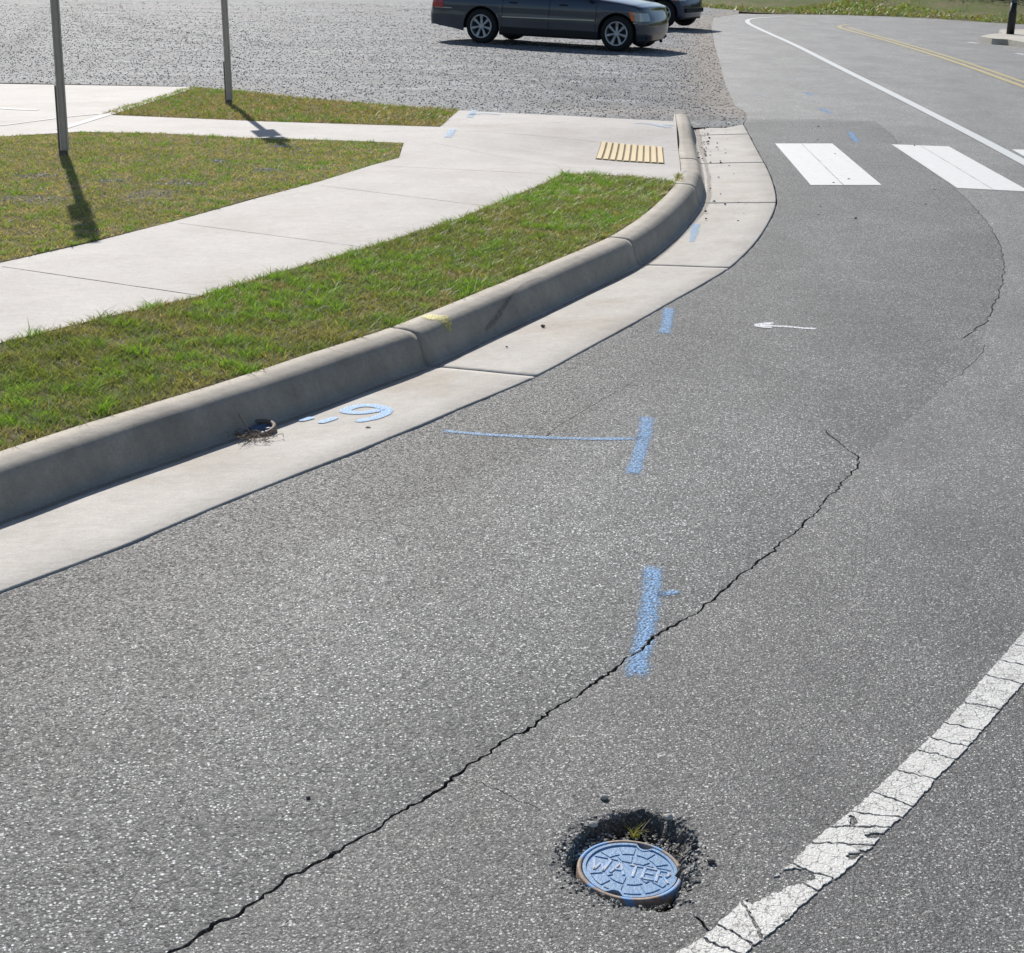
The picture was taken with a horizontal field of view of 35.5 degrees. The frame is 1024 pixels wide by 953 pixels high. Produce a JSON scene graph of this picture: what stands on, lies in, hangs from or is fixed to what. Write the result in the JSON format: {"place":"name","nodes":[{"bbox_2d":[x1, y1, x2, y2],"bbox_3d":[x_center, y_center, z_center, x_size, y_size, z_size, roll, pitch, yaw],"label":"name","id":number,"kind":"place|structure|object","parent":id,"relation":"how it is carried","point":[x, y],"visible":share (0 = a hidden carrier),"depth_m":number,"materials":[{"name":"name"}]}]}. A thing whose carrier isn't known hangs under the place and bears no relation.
{"place":"outdoors","nodes":[
{"label":"outdoors","id":0,"kind":"place"},
{"bbox_2d":[0,130,403,262],"bbox_3d":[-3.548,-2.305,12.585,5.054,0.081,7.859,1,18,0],"label":"lawn grass","id":1,"kind":"structure","parent":0,"point":[243,188],"depth_m":13.34,"materials":[{"name":"green plant"}]},
{"bbox_2d":[50,0,68,155],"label":"sign post","id":2,"kind":"object","parent":1,"relation":"on","point":[61,117],"visible":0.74,"depth_m":14.23,"materials":[{"name":"metal"}]},
{"bbox_2d":[1,138,389,252],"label":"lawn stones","id":3,"kind":"object","parent":1,"relation":"on","point":[261,169],"visible":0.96,"depth_m":12.89,"materials":[{"name":"stone"}]},
{"bbox_2d":[102,85,459,126],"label":"grass patch","id":4,"kind":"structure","parent":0,"point":[179,102],"depth_m":18.59,"materials":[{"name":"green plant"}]},
{"bbox_2d":[221,0,232,104],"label":"sign post","id":5,"kind":"object","parent":4,"relation":"on","point":[227,62],"visible":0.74,"depth_m":19.08,"materials":[{"name":"metal"}]},
{"bbox_2d":[0,84,679,343],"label":"sidewalk","id":6,"kind":"structure","parent":0,"point":[457,163],"depth_m":12.34,"materials":[{"name":"concrete"}]},
{"bbox_2d":[595,141,664,163],"bbox_3d":[1.187,-3.222,15.888,0.669,0.052,1.308,2,18,5],"label":"tactile pad","id":7,"kind":"object","parent":6,"relation":"on","point":[611,151],"visible":1,"depth_m":15.91,"materials":[{"name":"yellow plastic"}]},
{"bbox_2d":[0,167,686,450],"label":"verge grass","id":8,"kind":"structure","parent":0,"point":[497,225],"depth_m":8.52,"materials":[{"name":"green plant"}]},
{"bbox_2d":[0,0,746,127],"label":"gravel lot","id":9,"kind":"structure","parent":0,"point":[311,9],"depth_m":27.76,"materials":[{"name":"grey gravel"}]},
{"bbox_2d":[431,0,667,50],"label":"parked car","id":10,"kind":"object","parent":9,"relation":"on","point":[617,25],"visible":1,"depth_m":31.55,"materials":[{"name":"grey paint"}]},
{"bbox_2d":[647,0,702,26],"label":"parked car","id":11,"kind":"object","parent":9,"relation":"on","point":[684,12],"visible":0.39,"depth_m":40.60,"materials":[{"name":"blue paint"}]},
{"bbox_2d":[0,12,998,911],"bbox_3d":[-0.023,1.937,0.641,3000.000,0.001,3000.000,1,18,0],"label":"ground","id":12,"kind":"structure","parent":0,"point":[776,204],"depth_m":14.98,"materials":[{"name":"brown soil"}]},
{"bbox_2d":[0,114,704,519],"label":"curb","id":13,"kind":"structure","parent":12,"relation":"on","point":[58,466],"depth_m":7.41,"materials":[{"name":"concrete"}]},
{"bbox_2d":[0,124,775,593],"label":"gutter","id":14,"kind":"object","parent":12,"relation":"on","point":[132,508],"visible":0.96,"depth_m":7.31,"materials":[{"name":"concrete"}]},
{"bbox_2d":[238,413,249,432],"bbox_3d":[-1.137,-0.223,6.798,0.068,0.089,0.007,10,21,26],"label":"stick","id":15,"kind":"object","parent":14,"relation":"on","point":[244,423],"visible":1,"depth_m":6.79,"materials":[{"name":"brown wood"}]},
{"bbox_2d":[224,428,283,447],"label":"leaf litter","id":16,"kind":"object","parent":14,"relation":"on","point":[253,435],"visible":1,"depth_m":6.76,"materials":[{"name":"brown plant"}]},
{"bbox_2d":[235,419,276,437],"bbox_3d":[-1.108,-0.194,6.904,0.188,0.043,0.188,-6,24,2],"label":"valve box","id":17,"kind":"object","parent":14,"relation":"on","point":[266,425],"visible":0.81,"depth_m":6.90,"materials":[{"name":"metal"}]},
{"bbox_2d":[695,126,936,220],"bbox_3d":[2.971,-3.039,15.590,2.411,0.033,7.175,2,18,5],"label":"gutter grit","id":18,"kind":"object","parent":14,"relation":"on","point":[751,172],"visible":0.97,"depth_m":16.02,"materials":[{"name":"gravel"}]},
{"bbox_2d":[624,821,648,838],"bbox_3d":[0.303,0.839,3.802,0.107,0.045,0.084,1,18,0],"label":"grass tuft","id":19,"kind":"object","parent":12,"relation":"on","point":[634,835],"visible":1,"depth_m":3.80,"materials":[{"name":"green plant"}]},
{"bbox_2d":[0,14,1023,952],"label":"road","id":20,"kind":"structure","parent":0,"point":[726,568],"depth_m":4.84,"materials":[{"name":"grey asphalt"}]},
{"bbox_2d":[588,821,597,826],"bbox_3d":[0.192,0.825,3.799,0.022,0.015,0.017,1,18,0],"label":"pebble","id":21,"kind":"object","parent":20,"relation":"on","point":[592,824],"visible":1,"depth_m":3.79,"materials":[{"name":"grey stone"}]},
{"bbox_2d":[600,794,608,799],"bbox_3d":[0.227,0.785,3.920,0.022,0.014,0.016,1,18,0],"label":"pebble","id":22,"kind":"object","parent":20,"relation":"on","point":[604,796],"visible":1,"depth_m":3.91,"materials":[{"name":"grey stone"}]},
{"bbox_2d":[576,840,681,911],"bbox_3d":[0.268,0.918,3.659,0.244,0.049,0.244,8,21,13],"label":"water cover","id":23,"kind":"object","parent":20,"relation":"on","point":[628,873],"visible":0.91,"depth_m":3.64,"materials":[{"name":"metal"}]},
{"bbox_2d":[548,825,714,911],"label":"asphalt crumbs","id":24,"kind":"object","parent":20,"relation":"on","point":[590,843],"visible":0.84,"depth_m":3.68,"materials":[{"name":"grey asphalt"}]},
{"bbox_2d":[663,813,672,820],"bbox_3d":[0.372,0.816,3.832,0.023,0.017,0.019,-9,20,-26],"label":"pebble","id":25,"kind":"object","parent":20,"relation":"on","point":[668,816],"visible":1,"depth_m":3.83,"materials":[{"name":"grey stone"}]},
{"bbox_2d":[707,858,715,863],"bbox_3d":[0.455,0.877,3.651,0.018,0.013,0.017,-15,24,-40],"label":"pebble","id":26,"kind":"object","parent":20,"relation":"on","point":[710,860],"visible":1,"depth_m":3.65,"materials":[{"name":"grey stone"}]},
{"bbox_2d":[702,0,1023,23],"bbox_3d":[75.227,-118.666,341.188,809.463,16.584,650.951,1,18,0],"label":"grass bank","id":27,"kind":"structure","parent":0,"point":[990,7],"depth_m":52.87,"materials":[{"name":"green plant"}]},
{"bbox_2d":[980,29,1023,47],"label":"pavement","id":28,"kind":"structure","parent":0,"point":[1015,39],"depth_m":36.69,"materials":[{"name":"concrete"}]},
{"bbox_2d":[1006,0,1016,33],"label":"black pole","id":29,"kind":"object","parent":28,"relation":"on","point":[1011,19],"visible":1,"depth_m":38.19,"materials":[{"name":"metal"}]}
]}

